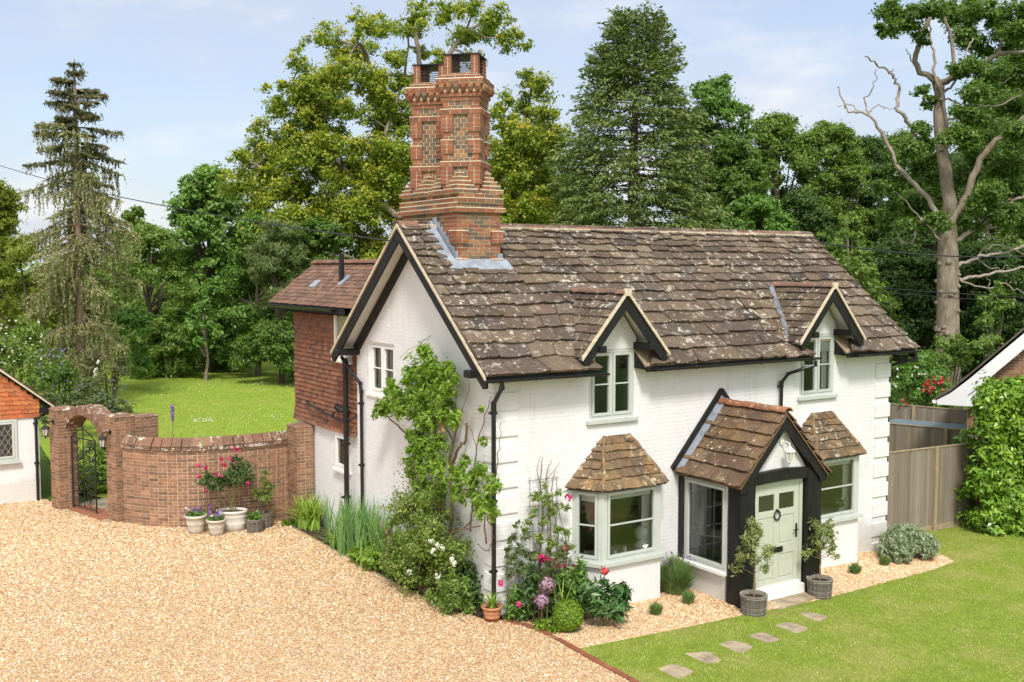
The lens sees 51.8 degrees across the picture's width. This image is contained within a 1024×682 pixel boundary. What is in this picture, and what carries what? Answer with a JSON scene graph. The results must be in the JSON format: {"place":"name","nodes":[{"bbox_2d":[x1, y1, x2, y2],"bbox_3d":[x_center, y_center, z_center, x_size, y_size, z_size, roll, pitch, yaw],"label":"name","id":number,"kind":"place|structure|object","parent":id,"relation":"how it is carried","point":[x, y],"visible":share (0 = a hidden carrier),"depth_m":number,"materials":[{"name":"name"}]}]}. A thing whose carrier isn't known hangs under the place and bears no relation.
{"place":"outdoors","nodes":[
{"label":"outdoors","id":0,"kind":"place"},
{"bbox_2d":[55,497,112,521],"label":"garden path","id":1,"kind":"structure","parent":0,"point":[102,503],"depth_m":25.86,"materials":[{"name":"gravel"}]},
{"bbox_2d":[12,360,296,497],"bbox_3d":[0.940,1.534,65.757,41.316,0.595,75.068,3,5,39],"label":"back lawn","id":2,"kind":"structure","parent":0,"point":[44,443],"depth_m":47.64,"materials":[{"name":"plant"}]},
{"bbox_2d":[0,178,37,361],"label":"conifer tree","id":3,"kind":"object","parent":2,"relation":"on","point":[10,208],"visible":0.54,"depth_m":53.47,"materials":[{"name":"green plant"}]},
{"bbox_2d":[0,315,49,389],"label":"garden shrub","id":4,"kind":"object","parent":2,"relation":"on","point":[27,345],"visible":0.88,"depth_m":41.85,"materials":[{"name":"green plant"}]},
{"bbox_2d":[0,240,71,390],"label":"bushy tree","id":5,"kind":"object","parent":2,"relation":"on","point":[25,286],"visible":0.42,"depth_m":49.51,"materials":[{"name":"green plant"}]},
{"bbox_2d":[24,348,90,423],"bbox_3d":[-16.145,1.796,37.153,2.572,3.210,1.520,1,4,19],"label":"garden shrub","id":6,"kind":"object","parent":2,"relation":"on","point":[59,372],"visible":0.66,"depth_m":36.70,"materials":[{"name":"green plant"}]},
{"bbox_2d":[17,59,143,392],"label":"spruce tree","id":7,"kind":"object","parent":2,"relation":"on","point":[78,324],"visible":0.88,"depth_m":44.73,"materials":[{"name":"green plant"}]},
{"bbox_2d":[39,376,136,424],"bbox_3d":[-14.507,2.073,36.026,3.666,1.874,1.376,0,4,4],"label":"perennial border","id":8,"kind":"object","parent":2,"relation":"on","point":[113,407],"visible":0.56,"depth_m":35.91,"materials":[{"name":"plant"}]},
{"bbox_2d":[78,441,106,475],"bbox_3d":[-11.832,3.369,29.576,1.541,1.163,0.793,0,4,-6],"label":"perennial border","id":9,"kind":"object","parent":2,"relation":"on","point":[101,456],"visible":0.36,"depth_m":29.52,"materials":[{"name":"plant"}]},
{"bbox_2d":[78,459,107,495],"bbox_3d":[-10.907,3.598,27.300,1.847,1.028,1.008,1,4,9],"label":"perennial border","id":10,"kind":"object","parent":2,"relation":"on","point":[102,481],"visible":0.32,"depth_m":27.27,"materials":[{"name":"plant"}]},
{"bbox_2d":[68,341,136,408],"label":"garden shrub","id":11,"kind":"object","parent":2,"relation":"on","point":[97,365],"visible":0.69,"depth_m":40.90,"materials":[{"name":"green plant"}]},
{"bbox_2d":[109,306,158,377],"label":"laurel bush","id":12,"kind":"object","parent":2,"relation":"on","point":[140,318],"visible":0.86,"depth_m":51.95,"materials":[{"name":"plant"}]},
{"bbox_2d":[98,220,196,373],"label":"bushy tree","id":13,"kind":"object","parent":2,"relation":"on","point":[167,268],"visible":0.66,"depth_m":59.53,"materials":[{"name":"green plant"}]},
{"bbox_2d":[118,313,203,379],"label":"laurel bush","id":14,"kind":"object","parent":2,"relation":"on","point":[167,335],"visible":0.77,"depth_m":58.32,"materials":[{"name":"green plant"}]},
{"bbox_2d":[177,298,224,380],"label":"tree","id":15,"kind":"object","parent":2,"relation":"on","point":[204,327],"visible":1,"depth_m":57.30,"materials":[{"name":"green plant"}]},
{"bbox_2d":[151,160,263,371],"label":"chestnut tree","id":16,"kind":"object","parent":2,"relation":"on","point":[198,191],"visible":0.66,"depth_m":61.82,"materials":[{"name":"green plant"}]},
{"bbox_2d":[193,207,304,376],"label":"bushy tree","id":17,"kind":"object","parent":2,"relation":"on","point":[243,318],"visible":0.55,"depth_m":59.77,"materials":[{"name":"green plant"}]},
{"bbox_2d":[224,314,294,374],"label":"laurel bush","id":18,"kind":"object","parent":2,"relation":"on","point":[277,334],"visible":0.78,"depth_m":55.76,"materials":[{"name":"green plant"}]},
{"bbox_2d":[239,215,310,383],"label":"willow tree","id":19,"kind":"object","parent":2,"relation":"on","point":[266,264],"visible":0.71,"depth_m":56.26,"materials":[{"name":"green plant"}]},
{"bbox_2d":[269,212,356,380],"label":"bushy tree","id":20,"kind":"object","parent":2,"relation":"on","point":[315,239],"visible":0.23,"depth_m":57.41,"materials":[{"name":"green plant"}]},
{"bbox_2d":[213,0,573,275],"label":"lopped lime tree","id":21,"kind":"object","parent":2,"relation":"on","point":[318,153],"visible":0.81,"depth_m":60.57,"materials":[{"name":"green plant"}]},
{"bbox_2d":[490,123,577,224],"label":"woodland tree","id":22,"kind":"object","parent":2,"relation":"on","point":[559,146],"depth_m":70.64,"materials":[{"name":"green plant"}]},
{"bbox_2d":[541,0,736,228],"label":"dark conifer","id":23,"kind":"object","parent":2,"relation":"on","point":[619,71],"visible":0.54,"depth_m":55.50,"materials":[{"name":"green plant"}]},
{"bbox_2d":[670,71,765,225],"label":"woodland tree","id":24,"kind":"object","parent":2,"relation":"on","point":[714,97],"visible":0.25,"depth_m":68.58,"materials":[{"name":"green plant"}]},
{"bbox_2d":[693,133,775,228],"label":"woodland tree","id":25,"kind":"object","parent":2,"relation":"on","point":[738,164],"visible":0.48,"depth_m":64.49,"materials":[{"name":"green plant"}]},
{"bbox_2d":[719,190,799,230],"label":"woodland tree","id":26,"kind":"object","parent":2,"relation":"on","point":[750,212],"visible":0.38,"depth_m":58.88,"materials":[{"name":"green plant"}]},
{"bbox_2d":[747,109,830,209],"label":"woodland tree","id":27,"kind":"object","parent":2,"relation":"on","point":[789,143],"visible":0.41,"depth_m":70.40,"materials":[{"name":"green plant"}]},
{"bbox_2d":[779,188,844,261],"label":"woodland tree","id":28,"kind":"object","parent":2,"relation":"on","point":[807,210],"visible":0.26,"depth_m":60.57,"materials":[{"name":"green plant"}]},
{"bbox_2d":[0,499,629,681],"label":"gravel drive","id":29,"kind":"structure","parent":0,"point":[390,664],"depth_m":17.09,"materials":[{"name":"gravel"}]},
{"bbox_2d":[181,503,211,534],"bbox_3d":[-6.926,3.939,23.249,0.714,0.614,0.485,-3,5,-33],"label":"flower pot","id":30,"kind":"object","parent":29,"relation":"on","point":[195,519],"visible":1,"depth_m":23.09,"materials":[{"name":"ceramic"}]},
{"bbox_2d":[206,510,225,535],"bbox_3d":[-6.488,3.996,23.134,0.436,0.542,0.444,-3,5,-33],"label":"flower pot","id":31,"kind":"object","parent":29,"relation":"on","point":[216,520],"visible":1,"depth_m":23.02,"materials":[{"name":"ceramic"}]},
{"bbox_2d":[194,446,255,531],"bbox_3d":[-6.397,3.294,23.509,1.414,1.921,0.889,-3,5,-33],"label":"rose tub","id":32,"kind":"object","parent":29,"relation":"on","point":[235,516],"visible":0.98,"depth_m":23.46,"materials":[{"name":"plant"}]},
{"bbox_2d":[246,509,263,532],"bbox_3d":[-5.741,4.014,23.552,0.395,0.506,0.395,1,4,19],"label":"basket pot","id":33,"kind":"object","parent":29,"relation":"on","point":[254,522],"visible":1,"depth_m":23.43,"materials":[{"name":"wicker"}]},
{"bbox_2d":[249,469,278,528],"bbox_3d":[-5.598,3.586,23.971,0.729,1.324,0.573,-3,5,-33],"label":"basket pot","id":34,"kind":"object","parent":29,"relation":"on","point":[268,519],"visible":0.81,"depth_m":23.95,"materials":[{"name":"wicker"}]},
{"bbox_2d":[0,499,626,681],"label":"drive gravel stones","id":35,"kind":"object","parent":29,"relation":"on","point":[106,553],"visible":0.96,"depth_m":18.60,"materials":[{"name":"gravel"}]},
{"bbox_2d":[290,525,465,622],"bbox_3d":[-3.070,4.504,21.114,0.027,0.135,8.350,-3,5,-33],"label":"timber edging","id":36,"kind":"object","parent":29,"relation":"on","point":[453,615],"visible":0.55,"depth_m":20.11,"materials":[{"name":"brown wood"}]},
{"bbox_2d":[290,524,598,624],"bbox_3d":[-2.379,4.486,21.121,1.978,0.077,9.740,-4,6,-43],"label":"planting bed","id":37,"kind":"object","parent":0,"point":[479,612],"visible":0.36,"depth_m":20.42,"materials":[{"name":"soil"}]},
{"bbox_2d":[263,490,328,530],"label":"daylily","id":38,"kind":"object","parent":37,"relation":"on","point":[309,514],"visible":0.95,"depth_m":23.92,"materials":[{"name":"plant"}]},
{"bbox_2d":[322,487,406,572],"bbox_3d":[-3.026,3.775,21.663,1.324,1.313,3.618,-3,5,-33],"label":"iris clump","id":39,"kind":"object","parent":37,"relation":"on","point":[357,527],"visible":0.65,"depth_m":21.53,"materials":[{"name":"plant"}]},
{"bbox_2d":[346,538,385,572],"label":"ground cover","id":40,"kind":"object","parent":37,"relation":"on","point":[369,560],"visible":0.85,"depth_m":20.65,"materials":[{"name":"plant"}]},
{"bbox_2d":[363,453,480,610],"bbox_3d":[-1.419,3.466,18.935,1.662,2.822,3.617,-3,5,-33],"label":"flowering shrub","id":41,"kind":"object","parent":37,"relation":"on","point":[421,547],"visible":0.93,"depth_m":18.86,"materials":[{"name":"plant"}]},
{"bbox_2d":[435,567,476,616],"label":"yellow shrub","id":42,"kind":"object","parent":37,"relation":"on","point":[455,591],"visible":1,"depth_m":18.00,"materials":[{"name":"plant"}]},
{"bbox_2d":[455,558,484,609],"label":"ground cover","id":43,"kind":"object","parent":37,"relation":"on","point":[473,581],"visible":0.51,"depth_m":18.32,"materials":[{"name":"plant"}]},
{"bbox_2d":[473,590,510,621],"bbox_3d":[-0.385,4.428,17.722,0.662,0.590,0.698,3,5,41],"label":"terracotta pot","id":44,"kind":"object","parent":37,"relation":"on","point":[491,612],"visible":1,"depth_m":17.70,"materials":[{"name":"ceramic"}]},
{"bbox_2d":[502,583,531,620],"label":"bed plant","id":45,"kind":"object","parent":37,"relation":"on","point":[511,603],"visible":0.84,"depth_m":17.74,"materials":[{"name":"plant"}]},
{"bbox_2d":[513,561,564,621],"bbox_3d":[0.444,4.240,17.814,1.003,1.058,0.650,-3,5,-33],"label":"bed plant","id":46,"kind":"object","parent":37,"relation":"on","point":[532,580],"visible":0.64,"depth_m":17.76,"materials":[{"name":"plant"}]},
{"bbox_2d":[535,529,575,616],"bbox_3d":[0.745,4.010,18.229,0.964,1.495,0.543,-3,5,-33],"label":"bed plant","id":47,"kind":"object","parent":37,"relation":"on","point":[547,565],"visible":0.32,"depth_m":18.17,"materials":[{"name":"plant"}]},
{"bbox_2d":[553,550,596,617],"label":"bed plant","id":48,"kind":"object","parent":37,"relation":"on","point":[569,577],"visible":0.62,"depth_m":18.02,"materials":[{"name":"plant"}]},
{"bbox_2d":[0,272,970,619],"bbox_3d":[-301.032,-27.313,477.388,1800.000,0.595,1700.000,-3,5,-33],"label":"ground","id":49,"kind":"structure","parent":0,"point":[46,472],"depth_m":32.53,"materials":[{"name":"plant"}]},
{"bbox_2d":[0,368,54,503],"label":"outbuilding","id":50,"kind":"structure","parent":49,"relation":"on","point":[20,416],"depth_m":26.19,"materials":[{"name":"paint"}]},
{"bbox_2d":[0,419,20,464],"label":"window","id":51,"kind":"structure","parent":50,"relation":"in","point":[13,459],"depth_m":26.04,"materials":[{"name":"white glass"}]},
{"bbox_2d":[49,404,157,521],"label":"gate arch","id":52,"kind":"structure","parent":49,"relation":"on","point":[68,420],"depth_m":24.74,"materials":[{"name":"brick"}]},
{"bbox_2d":[70,424,97,513],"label":"garden gate","id":53,"kind":"structure","parent":52,"relation":"attached to","point":[89,469],"depth_m":25.17,"materials":[{"name":"metal"}]},
{"bbox_2d":[110,205,152,253],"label":"tree","id":54,"kind":"object","parent":49,"relation":"on","point":[132,214],"visible":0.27,"depth_m":128.38,"materials":[{"name":"green plant"}]},
{"bbox_2d":[120,422,313,526],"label":"garden wall","id":55,"kind":"structure","parent":49,"relation":"on","point":[161,488],"depth_m":23.94,"materials":[{"name":"brick"}]},
{"bbox_2d":[0,231,991,331],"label":"woodland","id":56,"kind":"object","parent":49,"relation":"on","point":[193,278],"visible":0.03,"depth_m":113.78,"materials":[{"name":"green plant"}]},
{"bbox_2d":[501,619,639,681],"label":"brick edging","id":57,"kind":"object","parent":49,"relation":"on","point":[593,658],"visible":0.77,"depth_m":16.36,"materials":[{"name":"brick"}]},
{"bbox_2d":[263,52,920,614],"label":"cottage","id":58,"kind":"structure","parent":49,"relation":"on","point":[667,388],"depth_m":20.06,"materials":[{"name":"paint"}]},
{"bbox_2d":[0,165,392,241],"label":"overhead wire","id":59,"kind":"object","parent":58,"relation":"attached to","point":[215,214],"visible":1,"depth_m":24.98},
{"bbox_2d":[331,310,352,364],"bbox_3d":[-3.669,-0.100,22.823,0.120,1.160,0.960,-3,5,-33],"label":"wing window","id":60,"kind":"structure","parent":58,"relation":"in","point":[350,361],"depth_m":23.02,"materials":[{"name":"white wood"}]},
{"bbox_2d":[332,432,351,475],"bbox_3d":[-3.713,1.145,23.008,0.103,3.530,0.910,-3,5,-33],"label":"wing window","id":61,"kind":"structure","parent":58,"relation":"in","point":[339,438],"depth_m":23.25,"materials":[{"name":"white wood"}]},
{"bbox_2d":[366,341,393,399],"bbox_3d":[-2.591,0.606,21.346,0.210,1.140,1.270,-3,5,-33],"label":"window","id":62,"kind":"structure","parent":58,"relation":"in","point":[385,367],"depth_m":21.39,"materials":[{"name":"white wood"}]},
{"bbox_2d":[371,335,469,542],"bbox_3d":[-1.806,1.846,19.374,0.799,3.912,4.052,-3,5,-33],"label":"wisteria","id":63,"kind":"object","parent":58,"relation":"attached to","point":[437,393],"visible":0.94,"depth_m":18.91,"materials":[{"name":"plant"}]},
{"bbox_2d":[448,396,503,550],"bbox_3d":[-0.635,2.251,17.686,0.549,2.674,1.941,-3,5,-33],"label":"climbing shrub","id":64,"kind":"object","parent":58,"relation":"attached to","point":[469,479],"visible":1,"depth_m":17.66,"materials":[{"name":"plant"}]},
{"bbox_2d":[498,457,576,586],"bbox_3d":[0.390,3.236,18.079,1.680,2.488,0.402,-3,5,-33],"label":"climbing rose","id":65,"kind":"object","parent":58,"relation":"attached to","point":[531,556],"visible":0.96,"depth_m":18.12,"materials":[{"name":"plant"}]},
{"bbox_2d":[586,348,638,425],"bbox_3d":[1.802,0.820,19.118,1.170,1.345,0.160,-3,5,-33],"label":"window","id":66,"kind":"structure","parent":58,"relation":"in","point":[611,413],"depth_m":19.11,"materials":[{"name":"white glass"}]},
{"bbox_2d":[564,432,668,605],"bbox_3d":[1.989,3.351,19.156,2.300,3.312,0.919,-3,5,-33],"label":"bay window","id":67,"kind":"structure","parent":58,"relation":"in","point":[617,466],"depth_m":18.85,"materials":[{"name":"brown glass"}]},
{"bbox_2d":[633,525,648,549],"bbox_3d":[2.354,3.611,19.256,0.300,0.503,0.292,-3,5,-33],"label":"bust","id":68,"kind":"object","parent":58,"relation":"on","point":[640,531],"visible":0.88,"depth_m":19.17,"materials":[{"name":"ceramic"}]},
{"bbox_2d":[755,478,804,600],"bbox_3d":[4.889,3.666,19.489,1.385,2.175,0.170,-3,5,-33],"label":"front door","id":69,"kind":"structure","parent":58,"relation":"in","point":[782,527],"depth_m":19.57,"materials":[{"name":"paint"}]},
{"bbox_2d":[797,333,837,401],"bbox_3d":[6.381,0.543,22.096,1.182,1.370,0.160,-3,5,-33],"label":"window","id":70,"kind":"structure","parent":58,"relation":"in","point":[828,392],"depth_m":22.11,"materials":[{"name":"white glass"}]},
{"bbox_2d":[801,410,866,567],"bbox_3d":[6.595,3.235,22.161,2.300,3.507,0.920,-3,5,-33],"label":"bay window","id":71,"kind":"structure","parent":58,"relation":"in","point":[833,441],"depth_m":22.06,"materials":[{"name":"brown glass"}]},
{"bbox_2d":[819,242,1023,257],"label":"overhead wire","id":72,"kind":"object","parent":58,"relation":"attached to","point":[921,254],"visible":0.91,"depth_m":29.13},
{"bbox_2d":[777,119,877,267],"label":"woodland tree","id":73,"kind":"object","parent":49,"relation":"on","point":[844,165],"visible":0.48,"depth_m":72.15,"materials":[{"name":"green plant"}]},
{"bbox_2d":[815,214,893,303],"bbox_3d":[12.225,-0.352,38.100,2.750,8.461,1.315,-1,4,-11],"label":"young tree","id":74,"kind":"object","parent":49,"relation":"on","point":[847,256],"visible":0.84,"depth_m":37.97,"materials":[{"name":"green plant"}]},
{"bbox_2d":[838,134,908,256],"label":"woodland tree","id":75,"kind":"object","parent":49,"relation":"on","point":[877,147],"visible":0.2,"depth_m":76.16,"materials":[{"name":"green plant"}]},
{"bbox_2d":[844,265,905,363],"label":"woodland tree","id":76,"kind":"object","parent":49,"relation":"on","point":[889,307],"visible":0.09,"depth_m":50.82,"materials":[{"name":"green plant"}]},
{"bbox_2d":[863,126,936,249],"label":"woodland tree","id":77,"kind":"object","parent":49,"relation":"on","point":[894,139],"visible":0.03,"depth_m":82.29,"materials":[{"name":"green plant"}]},
{"bbox_2d":[850,235,960,382],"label":"woodland tree","id":78,"kind":"object","parent":49,"relation":"on","point":[906,272],"visible":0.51,"depth_m":56.47,"materials":[{"name":"green plant"}]},
{"bbox_2d":[889,348,958,408],"bbox_3d":[14.451,2.099,37.568,3.161,3.696,1.814,0,4,1],"label":"garden shrub","id":79,"kind":"object","parent":49,"relation":"on","point":[906,376],"visible":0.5,"depth_m":37.35,"materials":[{"name":"green plant"}]},
{"bbox_2d":[888,422,965,450],"bbox_3d":[8.756,3.200,33.442,13.769,1.850,0.120,3,5,39],"label":"fence","id":80,"kind":"object","parent":49,"relation":"on","point":[904,436],"visible":0.06,"depth_m":30.89,"materials":[{"name":"brown wood"}]},
{"bbox_2d":[901,368,952,408],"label":"rose bush","id":81,"kind":"object","parent":49,"relation":"on","point":[930,390],"visible":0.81,"depth_m":34.63,"materials":[{"name":"green plant"}]},
{"bbox_2d":[889,419,966,428],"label":"shed","id":82,"kind":"structure","parent":49,"relation":"on","point":[932,424],"depth_m":33.16,"materials":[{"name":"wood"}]},
{"bbox_2d":[889,403,967,424],"bbox_3d":[13.933,3.107,33.831,11.080,1.980,0.120,3,5,38],"label":"fence","id":83,"kind":"object","parent":49,"relation":"on","point":[928,413],"visible":0.12,"depth_m":34.17,"materials":[{"name":"brown wood"}]},
{"bbox_2d":[837,0,1023,408],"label":"old oak","id":84,"kind":"object","parent":49,"relation":"on","point":[946,215],"visible":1,"depth_m":46.75,"materials":[{"name":"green plant"}]},
{"bbox_2d":[872,151,988,329],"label":"woodland tree","id":85,"kind":"object","parent":49,"relation":"on","point":[929,241],"visible":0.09,"depth_m":70.29,"materials":[{"name":"green plant"}]},
{"bbox_2d":[908,333,973,390],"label":"garden shrub","id":86,"kind":"object","parent":49,"relation":"on","point":[960,354],"visible":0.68,"depth_m":40.80,"materials":[{"name":"green plant"}]},
{"bbox_2d":[913,76,1023,246],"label":"woodland tree","id":87,"kind":"object","parent":49,"relation":"on","point":[991,232],"visible":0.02,"depth_m":74.79,"materials":[{"name":"green plant"}]},
{"bbox_2d":[921,239,1023,368],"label":"woodland tree","id":88,"kind":"object","parent":49,"relation":"on","point":[1013,322],"visible":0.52,"depth_m":54.55,"materials":[{"name":"green plant"}]},
{"bbox_2d":[932,328,1023,462],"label":"neighbouring house","id":89,"kind":"structure","parent":49,"relation":"on","point":[1006,359],"depth_m":28.14,"materials":[{"name":"paint"}]},
{"bbox_2d":[967,280,1017,360],"bbox_3d":[17.628,0.781,39.050,1.824,6.073,1.229,-3,5,-33],"label":"young tree","id":90,"kind":"object","parent":49,"relation":"on","point":[985,341],"visible":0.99,"depth_m":38.91,"materials":[{"name":"green plant"}]},
{"bbox_2d":[991,208,1023,271],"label":"woodland tree","id":91,"kind":"object","parent":49,"relation":"on","point":[1011,238],"visible":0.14,"depth_m":59.77,"materials":[{"name":"green plant"}]},
{"bbox_2d":[0,0,1023,271],"label":"sky","id":92,"kind":"structure","parent":0,"point":[179,78],"materials":[{"name":"blue"}]},
{"bbox_2d":[580,525,1023,681],"bbox_3d":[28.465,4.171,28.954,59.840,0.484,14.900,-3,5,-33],"label":"front lawn","id":93,"kind":"structure","parent":0,"point":[722,650],"depth_m":17.39,"materials":[{"name":"plant"}]},
{"bbox_2d":[659,664,692,678],"bbox_3d":[2.345,4.921,15.567,0.624,0.060,0.456,-4,6,-45],"label":"stepping stone","id":94,"kind":"object","parent":93,"relation":"on","point":[677,671],"visible":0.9,"depth_m":15.64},
{"bbox_2d":[684,652,719,663],"bbox_3d":[2.865,4.905,16.208,0.621,0.060,0.484,-1,4,-13],"label":"stepping stone","id":95,"kind":"object","parent":93,"relation":"on","point":[706,657],"visible":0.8,"depth_m":16.28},
{"bbox_2d":[511,549,953,647],"bbox_3d":[4.821,4.724,20.387,11.020,0.386,2.420,-3,5,-33],"label":"gravel bed","id":96,"kind":"object","parent":93,"relation":"on","point":[643,622],"visible":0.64,"depth_m":18.16,"materials":[{"name":"gravel"}]},
{"bbox_2d":[530,617,561,633],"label":"ground cover","id":97,"kind":"object","parent":96,"relation":"on","point":[543,624],"visible":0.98,"depth_m":17.29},
{"bbox_2d":[538,576,555,619],"bbox_3d":[0.578,4.315,17.416,0.290,0.880,0.296,-3,5,-33],"label":"allium","id":98,"kind":"object","parent":96,"relation":"on","point":[546,584],"visible":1,"depth_m":17.35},
{"bbox_2d":[552,598,583,632],"bbox_3d":[0.919,4.510,17.326,0.536,0.563,0.546,-3,5,-33],"label":"box ball","id":99,"kind":"object","parent":96,"relation":"on","point":[563,609],"visible":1,"depth_m":17.17,"materials":[{"name":"plant"}]},
{"bbox_2d":[576,566,634,626],"bbox_3d":[1.587,4.252,17.681,0.942,1.090,0.969,-1,4,-15],"label":"peony","id":100,"kind":"object","parent":96,"relation":"on","point":[615,608],"visible":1,"depth_m":17.47,"materials":[{"name":"plant"}]},
{"bbox_2d":[660,551,697,595],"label":"lavender","id":101,"kind":"object","parent":96,"relation":"on","point":[676,576],"visible":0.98,"depth_m":19.49,"materials":[{"name":"plant"}]},
{"bbox_2d":[728,516,775,616],"bbox_3d":[4.229,3.933,18.515,0.602,1.766,0.845,-3,5,-33],"label":"potted olive","id":102,"kind":"object","parent":96,"relation":"on","point":[753,602],"visible":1,"depth_m":18.41,"materials":[{"name":"plant"}]},
{"bbox_2d":[874,521,941,564],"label":"lavender","id":103,"kind":"object","parent":96,"relation":"on","point":[898,543],"visible":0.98,"depth_m":22.61,"materials":[{"name":"plant"}]},
{"bbox_2d":[720,640,751,652],"bbox_3d":[3.496,4.896,16.727,0.656,0.060,0.518,-3,5,-33],"label":"stepping stone","id":104,"kind":"object","parent":93,"relation":"on","point":[740,647],"visible":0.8,"depth_m":16.79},
{"bbox_2d":[767,592,814,609],"bbox_3d":[5.130,4.824,19.369,1.980,0.125,0.670,-3,5,-33],"label":"doorstep","id":105,"kind":"object","parent":93,"relation":"on","point":[797,599],"visible":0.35,"depth_m":19.36,"materials":[{"name":"stone"}]},
{"bbox_2d":[800,517,840,599],"bbox_3d":[5.763,4.046,19.678,0.704,1.512,0.716,2,4,26],"label":"potted olive","id":106,"kind":"object","parent":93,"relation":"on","point":[819,586],"visible":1,"depth_m":19.59,"materials":[{"name":"plant"}]},
{"bbox_2d":[886,442,977,531],"bbox_3d":[9.878,3.600,25.378,4.285,2.120,0.120,-2,5,-31],"label":"fence","id":107,"kind":"object","parent":93,"relation":"on","point":[923,483],"visible":0.55,"depth_m":25.51,"materials":[{"name":"brown wood"}]},
{"bbox_2d":[950,369,1023,536],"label":"laurel hedge","id":108,"kind":"object","parent":93,"relation":"on","point":[995,484],"visible":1,"depth_m":25.18,"materials":[{"name":"plant"}]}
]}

